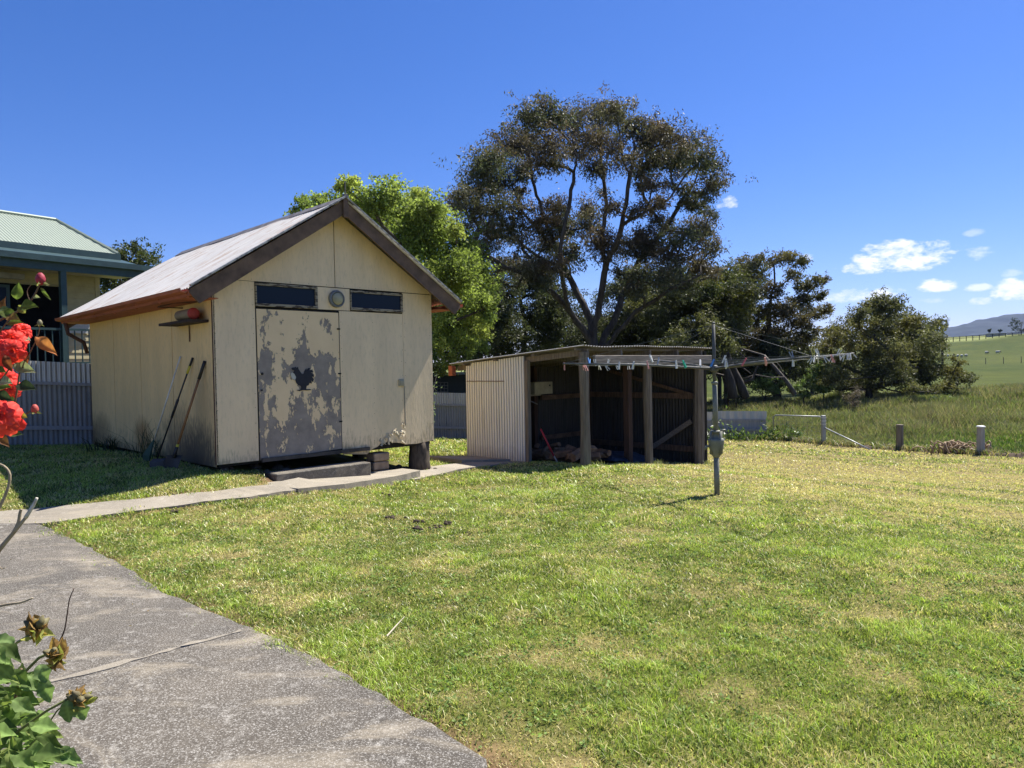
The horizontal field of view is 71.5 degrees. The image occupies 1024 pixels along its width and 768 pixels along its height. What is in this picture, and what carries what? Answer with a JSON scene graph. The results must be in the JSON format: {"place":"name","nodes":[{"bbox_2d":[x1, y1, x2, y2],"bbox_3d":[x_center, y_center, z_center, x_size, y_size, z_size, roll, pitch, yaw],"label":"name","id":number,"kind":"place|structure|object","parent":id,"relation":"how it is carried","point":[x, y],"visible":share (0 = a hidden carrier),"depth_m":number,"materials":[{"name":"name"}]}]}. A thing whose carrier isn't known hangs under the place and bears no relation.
{"place":"outdoors","nodes":[
{"label":"outdoors","id":0,"kind":"place"},
{"bbox_2d":[0,477,317,527],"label":"path","id":1,"kind":"structure","parent":0,"point":[46,515],"depth_m":7.73,"materials":[{"name":"concrete"}]},
{"bbox_2d":[174,308,199,320],"bbox_3d":[-4.248,-0.905,9.288,0.512,0.150,0.150,0,2,45],"label":"rolled tin can","id":2,"kind":"object","parent":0,"point":[192,313],"visible":0.92,"depth_m":9.14,"materials":[{"name":"metal"}]},
{"bbox_2d":[2,629,486,767],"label":"driveway","id":3,"kind":"structure","parent":0,"point":[234,701],"depth_m":3.02,"materials":[{"name":"concrete"}]},
{"bbox_2d":[50,629,241,682],"bbox_3d":[-2.511,1.445,3.138,2.674,0.013,0.084,-2,2,-43],"label":"joint mortar","id":4,"kind":"object","parent":3,"relation":"on","point":[105,667],"visible":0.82,"depth_m":3.63,"materials":[{"name":"concrete"}]},
{"bbox_2d":[412,461,523,481],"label":"shelter path","id":5,"kind":"structure","parent":0,"point":[447,468],"depth_m":11.85,"materials":[{"name":"concrete"}]},
{"bbox_2d":[0,334,1023,767],"bbox_3d":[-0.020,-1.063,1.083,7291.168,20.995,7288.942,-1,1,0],"label":"ground","id":6,"kind":"structure","parent":0,"point":[1004,366],"depth_m":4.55,"materials":[{"name":"green plant"}]},
{"bbox_2d":[0,273,73,641],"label":"rose bush","id":7,"kind":"object","parent":6,"relation":"on","point":[15,339],"visible":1,"depth_m":1.28,"materials":[{"name":"red plant"}]},
{"bbox_2d":[0,611,97,767],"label":"plant","id":8,"kind":"object","parent":6,"relation":"on","point":[38,733],"visible":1,"depth_m":1.15,"materials":[{"name":"green plant"}]},
{"bbox_2d":[6,360,93,445],"bbox_3d":[-10.534,0.522,12.296,5.990,2.001,0.800,-1,1,-13],"label":"corrugated fence","id":9,"kind":"object","parent":6,"relation":"on","point":[60,396],"visible":0.66,"depth_m":12.87,"materials":[{"name":"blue metal"}]},
{"bbox_2d":[0,210,151,363],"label":"neighbour house","id":10,"kind":"structure","parent":6,"relation":"on","point":[73,265],"depth_m":17.01,"materials":[{"name":"teal metal"}]},
{"bbox_2d":[0,284,9,330],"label":"window","id":11,"kind":"structure","parent":10,"relation":"in","point":[7,287],"depth_m":16.33,"materials":[{"name":"teal metal"}]},
{"bbox_2d":[79,435,124,452],"bbox_3d":[-6.769,0.974,11.932,0.853,0.334,0.676,-1,1,-14],"label":"grass tuft","id":12,"kind":"object","parent":6,"relation":"on","point":[112,446],"visible":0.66,"depth_m":11.86,"materials":[{"name":"green plant"}]},
{"bbox_2d":[0,523,254,686],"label":"driveway far section","id":13,"kind":"object","parent":6,"relation":"on","point":[46,573],"visible":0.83,"depth_m":4.52,"materials":[{"name":"concrete"}]},
{"bbox_2d":[100,236,165,295],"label":"broadleaf tree","id":14,"kind":"object","parent":6,"relation":"on","point":[112,284],"visible":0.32,"depth_m":33.04,"materials":[{"name":"green plant"}]},
{"bbox_2d":[104,419,163,459],"bbox_3d":[-5.382,0.793,10.408,1.328,0.654,0.736,-2,1,-24],"label":"grass tuft","id":15,"kind":"object","parent":6,"relation":"on","point":[154,453],"visible":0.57,"depth_m":10.42,"materials":[{"name":"green plant"}]},
{"bbox_2d":[150,458,165,467],"bbox_3d":[-4.767,1.075,9.592,0.180,0.110,0.320,-2,1,-20],"label":"grey block","id":16,"kind":"object","parent":6,"relation":"on","point":[156,462],"depth_m":9.45,"materials":[{"name":"grey concrete"}]},
{"bbox_2d":[143,356,180,460],"bbox_3d":[-4.933,0.347,9.922,0.758,1.454,0.127,-1,1,20],"label":"leaf rake","id":17,"kind":"object","parent":6,"relation":"on","point":[147,453],"visible":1,"depth_m":9.95,"materials":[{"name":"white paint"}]},
{"bbox_2d":[156,357,193,458],"bbox_3d":[-4.633,0.397,9.725,0.852,1.502,0.042,0,1,26],"label":"broom pole","id":18,"kind":"object","parent":6,"relation":"on","point":[177,400],"visible":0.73,"depth_m":9.69,"materials":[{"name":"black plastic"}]},
{"bbox_2d":[163,361,205,468],"bbox_3d":[-4.302,0.476,9.297,0.692,1.554,0.060,-1,1,8],"label":"shovel","id":19,"kind":"object","parent":6,"relation":"on","point":[173,459],"visible":0.8,"depth_m":9.30,"materials":[{"name":"brown wood"}]},
{"bbox_2d":[55,181,462,471],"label":"garden shed","id":20,"kind":"structure","parent":6,"relation":"on","point":[307,333],"depth_m":10.31,"materials":[{"name":"wood"}]},
{"bbox_2d":[254,282,317,308],"bbox_3d":[-3.103,-1.211,9.807,0.056,0.315,0.920,0,2,45],"label":"window","id":21,"kind":"structure","parent":20,"relation":"in","point":[266,294],"depth_m":9.79,"materials":[{"name":"black glass"}]},
{"bbox_2d":[255,307,341,459],"bbox_3d":[-2.954,-0.017,9.955,0.054,2.046,1.275,0,2,45],"label":"door","id":22,"kind":"structure","parent":20,"relation":"in","point":[298,351],"depth_m":9.92,"materials":[{"name":"grey paint"}]},
{"bbox_2d":[349,290,402,312],"bbox_3d":[-2.062,-1.254,10.848,0.056,0.295,0.945,0,2,45],"label":"window","id":23,"kind":"structure","parent":20,"relation":"in","point":[359,300],"depth_m":10.83,"materials":[{"name":"black glass"}]},
{"bbox_2d":[266,461,370,480],"bbox_3d":[-2.669,1.314,9.924,0.300,0.315,1.460,0,2,45],"label":"concrete step","id":24,"kind":"object","parent":6,"relation":"on","point":[354,468],"visible":0.5,"depth_m":9.86,"materials":[{"name":"grey concrete"}]},
{"bbox_2d":[162,492,477,536],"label":"soil clods","id":25,"kind":"object","parent":6,"relation":"on","point":[417,527],"visible":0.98,"depth_m":7.13,"materials":[{"name":"brown soil"}]},
{"bbox_2d":[219,463,436,472],"bbox_3d":[-2.630,1.248,10.586,0.620,0.456,3.537,0,2,45],"label":"rubble","id":26,"kind":"object","parent":6,"relation":"on","point":[277,466],"visible":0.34,"depth_m":9.94,"materials":[{"name":"grey stone"}]},
{"bbox_2d":[267,468,419,494],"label":"concrete path slab","id":27,"kind":"structure","parent":6,"relation":"on","point":[383,477],"depth_m":9.75,"materials":[{"name":"concrete"}]},
{"bbox_2d":[283,172,508,378],"bbox_3d":[-4.291,-3.030,24.953,8.376,9.679,7.457,-1,1,0],"label":"broadleaf tree","id":28,"kind":"object","parent":6,"relation":"on","point":[413,221],"visible":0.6,"depth_m":23.44,"materials":[{"name":"green plant"}]},
{"bbox_2d":[387,616,404,635],"bbox_3d":[-0.660,1.377,4.043,0.008,0.036,0.230,-1,1,17],"label":"fallen twig","id":29,"kind":"object","parent":6,"relation":"on","point":[395,626],"visible":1,"depth_m":4.03,"materials":[{"name":"beige wood"}]},
{"bbox_2d":[433,371,441,421],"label":"sapling","id":30,"kind":"object","parent":6,"relation":"on","point":[435,394],"visible":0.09,"depth_m":18.16,"materials":[{"name":"green plant"}]},
{"bbox_2d":[433,372,465,392],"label":"dark outbuilding","id":31,"kind":"structure","parent":6,"relation":"on","point":[452,384],"depth_m":26.00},
{"bbox_2d":[433,392,466,438],"bbox_3d":[-3.234,0.898,20.188,15.810,2.887,4.870,-2,2,-39],"label":"corrugated fence","id":32,"kind":"object","parent":6,"relation":"on","point":[450,415],"visible":0.02,"depth_m":22.86,"materials":[{"name":"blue metal"}]},
{"bbox_2d":[430,456,510,462],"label":"shelter slab","id":33,"kind":"structure","parent":6,"relation":"on","point":[459,459],"depth_m":12.96,"materials":[{"name":"concrete"}]},
{"bbox_2d":[451,297,539,361],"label":"gum tree","id":34,"kind":"object","parent":6,"relation":"on","point":[508,339],"visible":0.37,"depth_m":32.70,"materials":[{"name":"green plant"}]},
{"bbox_2d":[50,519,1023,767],"bbox_3d":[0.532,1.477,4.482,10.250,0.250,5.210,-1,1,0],"label":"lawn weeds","id":35,"kind":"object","parent":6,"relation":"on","point":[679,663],"visible":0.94,"depth_m":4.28,"materials":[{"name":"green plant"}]},
{"bbox_2d":[489,252,591,352],"bbox_3d":[0.745,-2.681,37.071,6.655,8.982,6.498,-1,1,0],"label":"gum tree","id":36,"kind":"object","parent":6,"relation":"on","point":[552,317],"visible":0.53,"depth_m":35.34,"materials":[{"name":"green plant"}]},
{"bbox_2d":[540,429,557,461],"bbox_3d":[0.682,1.137,12.930,0.344,0.663,0.032,-1,1,12],"label":"mattock","id":37,"kind":"object","parent":6,"relation":"on","point":[548,444],"visible":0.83,"depth_m":12.92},
{"bbox_2d":[549,453,563,460],"bbox_3d":[0.838,1.362,13.208,0.312,0.118,0.125,10,31,-28],"label":"firewood log","id":38,"kind":"object","parent":6,"relation":"on","point":[558,459],"visible":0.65,"depth_m":13.16,"materials":[{"name":"brown wood"}]},
{"bbox_2d":[544,450,561,461],"bbox_3d":[0.783,1.358,13.386,0.140,0.149,0.416,24,-7,-39],"label":"firewood log","id":39,"kind":"object","parent":38,"relation":"on","point":[547,452],"visible":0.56,"depth_m":13.46,"materials":[{"name":"brown wood"}]},
{"bbox_2d":[551,449,573,458],"bbox_3d":[0.933,1.291,13.076,0.404,0.138,0.130,-14,40,21],"label":"firewood log","id":40,"kind":"object","parent":38,"relation":"on","point":[560,454],"visible":0.68,"depth_m":13.03,"materials":[{"name":"brown wood"}]},
{"bbox_2d":[564,452,571,462],"bbox_3d":[1.063,1.346,13.023,0.167,0.157,0.380,9,-14,-5],"label":"firewood log","id":41,"kind":"object","parent":6,"relation":"on","point":[566,458],"visible":0.48,"depth_m":12.96,"materials":[{"name":"brown wood"}]},
{"bbox_2d":[518,301,626,353],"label":"gum tree","id":42,"kind":"object","parent":6,"relation":"on","point":[576,337],"visible":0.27,"depth_m":38.74,"materials":[{"name":"green plant"}]},
{"bbox_2d":[569,448,579,461],"bbox_3d":[1.151,1.280,12.774,0.158,0.167,0.270,15,24,30],"label":"firewood log","id":43,"kind":"object","parent":6,"relation":"on","point":[574,456],"visible":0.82,"depth_m":12.68,"materials":[{"name":"brown wood"}]},
{"bbox_2d":[448,345,711,466],"bbox_3d":[1.476,0.595,14.560,3.538,2.644,4.260,0,2,45],"label":"open shelter","id":44,"kind":"object","parent":6,"relation":"on","point":[656,413],"visible":0.91,"depth_m":14.59,"materials":[{"name":"beige metal"}]},
{"bbox_2d":[530,381,552,394],"bbox_3d":[0.590,0.083,15.043,0.252,0.260,0.560,0,2,45],"label":"wall box","id":45,"kind":"object","parent":44,"relation":"attached to","point":[543,387],"visible":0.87,"depth_m":14.91,"materials":[{"name":"grey plastic"}]},
{"bbox_2d":[579,460,604,467],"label":"grass tuft","id":46,"kind":"object","parent":6,"relation":"on","point":[600,463],"visible":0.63,"depth_m":11.98,"materials":[{"name":"green plant"}]},
{"bbox_2d":[431,83,757,345],"bbox_3d":[3.223,-5.426,30.130,13.500,14.713,9.843,-1,1,0],"label":"gum tree","id":47,"kind":"object","parent":6,"relation":"on","point":[642,246],"visible":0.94,"depth_m":28.86,"materials":[{"name":"green plant"}]},
{"bbox_2d":[591,452,600,459],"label":"firewood log","id":48,"kind":"object","parent":6,"relation":"on","point":[595,455],"visible":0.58,"depth_m":12.94,"materials":[{"name":"brown wood"}]},
{"bbox_2d":[591,445,597,451],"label":"firewood log","id":49,"kind":"object","parent":48,"relation":"on","point":[593,448],"visible":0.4,"depth_m":13.11,"materials":[{"name":"brown wood"}]},
{"bbox_2d":[578,451,656,462],"bbox_3d":[1.883,1.429,14.229,1.500,0.340,1.500,0,2,45],"label":"tarpaulin","id":50,"kind":"object","parent":6,"relation":"on","point":[618,456],"visible":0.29,"depth_m":13.77,"materials":[{"name":"blue plastic"}]},
{"bbox_2d":[584,261,658,336],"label":"gum tree","id":51,"kind":"object","parent":6,"relation":"on","point":[610,291],"visible":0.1,"depth_m":42.27,"materials":[{"name":"green plant"}]},
{"bbox_2d":[601,304,680,345],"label":"gum tree","id":52,"kind":"object","parent":6,"relation":"on","point":[629,340],"visible":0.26,"depth_m":39.08,"materials":[{"name":"green plant"}]},
{"bbox_2d":[623,264,721,345],"bbox_3d":[9.077,-2.663,38.319,6.915,8.471,7.397,-1,1,0],"label":"gum tree","id":53,"kind":"object","parent":6,"relation":"on","point":[652,318],"visible":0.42,"depth_m":36.33,"materials":[{"name":"green plant"}]},
{"bbox_2d":[648,297,744,374],"bbox_3d":[8.485,-1.199,32.939,4.696,5.927,6.192,-1,1,0],"label":"wattle tree","id":54,"kind":"object","parent":6,"relation":"on","point":[722,342],"visible":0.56,"depth_m":32.45,"materials":[{"name":"green plant"}]},
{"bbox_2d":[699,460,713,464],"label":"grass tuft","id":55,"kind":"object","parent":6,"relation":"on","point":[709,463],"visible":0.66,"depth_m":14.59,"materials":[{"name":"green plant"}]},
{"bbox_2d":[563,322,853,494],"bbox_3d":[2.482,0.354,8.662,2.731,2.220,2.731,0,2,33],"label":"clothes hoist","id":56,"kind":"object","parent":6,"relation":"on","point":[715,445],"visible":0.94,"depth_m":8.62,"materials":[{"name":"metal"}]},
{"bbox_2d":[707,412,712,438],"bbox_3d":[5.528,1.524,23.462,2.274,1.278,0.168,-1,1,-5],"label":"corrugated fence","id":57,"kind":"object","parent":6,"relation":"on","point":[709,419],"visible":0.08,"depth_m":23.51,"materials":[{"name":"grey metal"}]},
{"bbox_2d":[674,257,774,405],"bbox_3d":[10.544,-2.549,36.238,4.698,8.230,6.587,-1,1,10],"label":"wattle tree","id":58,"kind":"object","parent":6,"relation":"on","point":[730,292],"visible":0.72,"depth_m":34.45,"materials":[{"name":"green plant"}]},
{"bbox_2d":[706,335,743,399],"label":"wattle tree","id":59,"kind":"object","parent":6,"relation":"on","point":[734,355],"visible":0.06,"depth_m":37.17,"materials":[{"name":"green plant"}]},
{"bbox_2d":[717,347,750,398],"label":"tree trunk","id":60,"kind":"object","parent":6,"relation":"on","point":[732,392],"visible":0.47,"depth_m":33.84,"materials":[{"name":"brown plant"}]},
{"bbox_2d":[710,345,759,399],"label":"tree trunk","id":61,"kind":"object","parent":6,"relation":"on","point":[741,387],"visible":0.44,"depth_m":34.35,"materials":[{"name":"brown plant"}]},
{"bbox_2d":[722,387,752,406],"bbox_3d":[10.828,0.687,35.029,1.429,1.721,2.991,0,2,38],"label":"shrub","id":62,"kind":"object","parent":6,"relation":"on","point":[737,400],"visible":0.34,"depth_m":34.72,"materials":[{"name":"green plant"}]},
{"bbox_2d":[718,411,766,438],"bbox_3d":[7.650,1.528,23.800,1.971,1.318,0.171,-1,1,-13],"label":"corrugated fence","id":63,"kind":"object","parent":6,"relation":"on","point":[750,421],"visible":0.66,"depth_m":23.77,"materials":[{"name":"grey metal"}]},
{"bbox_2d":[708,347,796,395],"bbox_3d":[12.086,-0.641,35.861,4.231,2.489,0.794,-1,1,17],"label":"fallen limb","id":64,"kind":"object","parent":6,"relation":"on","point":[787,383],"visible":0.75,"depth_m":35.25,"materials":[{"name":"wood"}]},
{"bbox_2d":[743,364,784,379],"bbox_3d":[12.403,-0.757,35.479,2.094,1.040,1.044,-1,1,0],"label":"fallen limb","id":65,"kind":"object","parent":64,"relation":"on","point":[763,376],"visible":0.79,"depth_m":34.98,"materials":[{"name":"wood"}]},
{"bbox_2d":[707,406,804,440],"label":"grass","id":66,"kind":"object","parent":6,"relation":"on","point":[744,435],"visible":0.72,"depth_m":23.15,"materials":[{"name":"green plant"}]},
{"bbox_2d":[742,373,792,401],"bbox_3d":[13.054,0.347,36.999,2.804,1.985,2.248,-2,2,-44],"label":"shrub","id":67,"kind":"object","parent":6,"relation":"on","point":[773,389],"visible":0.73,"depth_m":36.38,"materials":[{"name":"green plant"}]},
{"bbox_2d":[731,247,835,397],"bbox_3d":[14.893,-3.357,39.785,7.802,9.001,5.623,-1,1,0],"label":"gum tree","id":68,"kind":"object","parent":6,"relation":"on","point":[786,311],"visible":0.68,"depth_m":39.22,"materials":[{"name":"green plant"}]},
{"bbox_2d":[732,332,834,397],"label":"wattle tree","id":69,"kind":"object","parent":6,"relation":"on","point":[792,373],"visible":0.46,"depth_m":37.56,"materials":[{"name":"green plant"}]},
{"bbox_2d":[782,326,832,393],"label":"wattle tree","id":70,"kind":"object","parent":6,"relation":"on","point":[820,383],"visible":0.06,"depth_m":45.53,"materials":[{"name":"green plant"}]},
{"bbox_2d":[781,373,834,401],"bbox_3d":[15.016,0.342,36.176,2.920,1.840,1.978,-1,1,0],"label":"shrub","id":71,"kind":"object","parent":6,"relation":"on","point":[823,389],"visible":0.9,"depth_m":35.89,"materials":[{"name":"green plant"}]},
{"bbox_2d":[804,358,841,400],"bbox_3d":[16.050,-0.104,36.677,1.942,2.516,2.520,0,1,24],"label":"shrub","id":72,"kind":"object","parent":6,"relation":"on","point":[813,372],"visible":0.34,"depth_m":36.18,"materials":[{"name":"green plant"}]},
{"bbox_2d":[820,415,869,449],"bbox_3d":[9.797,1.533,20.998,0.149,1.100,1.990,-1,1,-13],"label":"gate post","id":73,"kind":"object","parent":6,"relation":"on","point":[823,426],"visible":0.82,"depth_m":21.83,"materials":[{"name":"white paint"}]},
{"bbox_2d":[773,415,819,439],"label":"pipe gate","id":74,"kind":"structure","parent":73,"relation":"attached to","point":[792,421],"depth_m":22.98,"materials":[{"name":"metal"}]},
{"bbox_2d":[842,383,864,408],"bbox_3d":[15.963,0.645,33.030,1.064,1.437,2.372,0,2,43],"label":"shrub","id":75,"kind":"object","parent":6,"relation":"on","point":[856,394],"visible":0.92,"depth_m":32.75,"materials":[{"name":"green plant"}]},
{"bbox_2d":[725,434,1023,456],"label":"edge grass","id":76,"kind":"structure","parent":6,"relation":"on","point":[877,445],"depth_m":20.21,"materials":[{"name":"green plant"}]},
{"bbox_2d":[766,438,1023,457],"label":"earth lip","id":77,"kind":"object","parent":6,"relation":"on","point":[1019,455],"visible":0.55,"depth_m":19.41,"materials":[{"name":"brown soil"}]},
{"bbox_2d":[809,287,981,398],"bbox_3d":[20.089,-2.055,37.083,11.035,6.084,7.146,-1,1,0],"label":"wattle tree","id":78,"kind":"object","parent":6,"relation":"on","point":[893,324],"visible":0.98,"depth_m":35.99,"materials":[{"name":"green plant"}]},
{"bbox_2d":[896,424,903,449],"bbox_3d":[10.874,1.626,19.947,0.195,0.982,0.193,-1,1,0],"label":"fence post","id":79,"kind":"object","parent":6,"relation":"on","point":[899,437],"visible":0.69,"depth_m":19.87,"materials":[{"name":"grey wood"}]},
{"bbox_2d":[928,394,953,399],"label":"shrub","id":80,"kind":"object","parent":6,"relation":"on","point":[932,397],"visible":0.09,"depth_m":33.12,"materials":[{"name":"green plant"}]},
{"bbox_2d":[936,317,947,363],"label":"tree","id":81,"kind":"object","parent":6,"relation":"on","point":[942,360],"visible":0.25,"depth_m":89.80,"materials":[{"name":"green plant"}]},
{"bbox_2d":[908,440,992,454],"bbox_3d":[11.783,1.691,19.104,2.229,0.412,1.043,-1,1,13],"label":"dead vine heap","id":82,"kind":"object","parent":6,"relation":"on","point":[948,445],"visible":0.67,"depth_m":18.86,"materials":[{"name":"brown plant"}]},
{"bbox_2d":[914,332,1018,343],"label":"hill fence","id":83,"kind":"object","parent":6,"relation":"on","point":[985,335],"visible":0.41,"depth_m":261.65,"materials":[{"name":"brown wood"}]},
{"bbox_2d":[976,425,985,452],"bbox_3d":[12.162,1.589,18.447,0.213,1.016,0.207,-1,1,0],"label":"fence post","id":84,"kind":"object","parent":6,"relation":"on","point":[980,439],"visible":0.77,"depth_m":18.37,"materials":[{"name":"white wood"}]},
{"bbox_2d":[987,333,1011,336],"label":"farm yard rails","id":85,"kind":"object","parent":6,"relation":"on","point":[990,335],"visible":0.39,"depth_m":270.53,"materials":[{"name":"white wood"}]},
{"bbox_2d":[1009,317,1023,334],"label":"tree","id":86,"kind":"object","parent":6,"relation":"on","point":[1016,327],"visible":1,"depth_m":261.57,"materials":[{"name":"green plant"}]},
{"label":"firewood log","id":87,"kind":"object","parent":6,"relation":"on","visible":0},
{"bbox_2d":[564,444,577,449],"bbox_3d":[1.132,1.253,13.435,0.156,0.165,0.310,-4,13,-33],"label":"firewood log","id":88,"kind":"object","parent":87,"relation":"on","point":[567,446],"visible":0.39,"depth_m":13.44,"materials":[{"name":"brown wood"}]},
{"bbox_2d":[554,447,564,451],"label":"firewood log","id":89,"kind":"object","parent":88,"relation":"on","point":[561,448],"visible":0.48,"depth_m":13.49,"materials":[{"name":"brown wood"}]},
{"bbox_2d":[0,0,1023,362],"label":"sky","id":90,"kind":"structure","parent":0,"point":[882,141],"materials":[{"name":"blue"}]},
{"bbox_2d":[597,451,607,457],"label":"firewood log","id":91,"kind":"object","parent":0,"point":[603,455],"visible":0.47,"depth_m":13.26,"materials":[{"name":"brown wood"}]},
{"bbox_2d":[598,448,610,455],"bbox_3d":[1.726,1.280,13.321,0.113,0.120,0.307,-13,7,-30],"label":"firewood log","id":92,"kind":"object","parent":91,"relation":"on","point":[606,452],"visible":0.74,"depth_m":13.21,"materials":[{"name":"brown wood"}]},
{"bbox_2d":[707,382,1023,453],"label":"paddock grass","id":93,"kind":"structure","parent":0,"point":[962,414],"depth_m":27.77,"materials":[{"name":"green plant"}]},
{"bbox_2d":[924,313,1023,337],"bbox_3d":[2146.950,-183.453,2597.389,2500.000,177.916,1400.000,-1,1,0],"label":"mountain","id":94,"kind":"structure","parent":0,"point":[980,327],"depth_m":2439.79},
{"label":"firewood log","id":95,"kind":"object","parent":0,"visible":0},
{"bbox_2d":[549,442,560,448],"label":"firewood log","id":96,"kind":"object","parent":95,"relation":"on","point":[553,445],"visible":0.81,"depth_m":13.90,"materials":[{"name":"brown wood"}]},
{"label":"firewood log","id":97,"kind":"object","parent":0,"visible":0},
{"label":"firewood log","id":98,"kind":"object","parent":97,"relation":"on","visible":0},
{"bbox_2d":[539,446,548,455],"bbox_3d":[0.619,1.289,13.655,0.094,0.099,0.310,8,21,20],"label":"firewood log","id":99,"kind":"object","parent":98,"relation":"on","point":[541,453],"visible":0.87,"depth_m":13.57,"materials":[{"name":"brown wood"}]}
]}

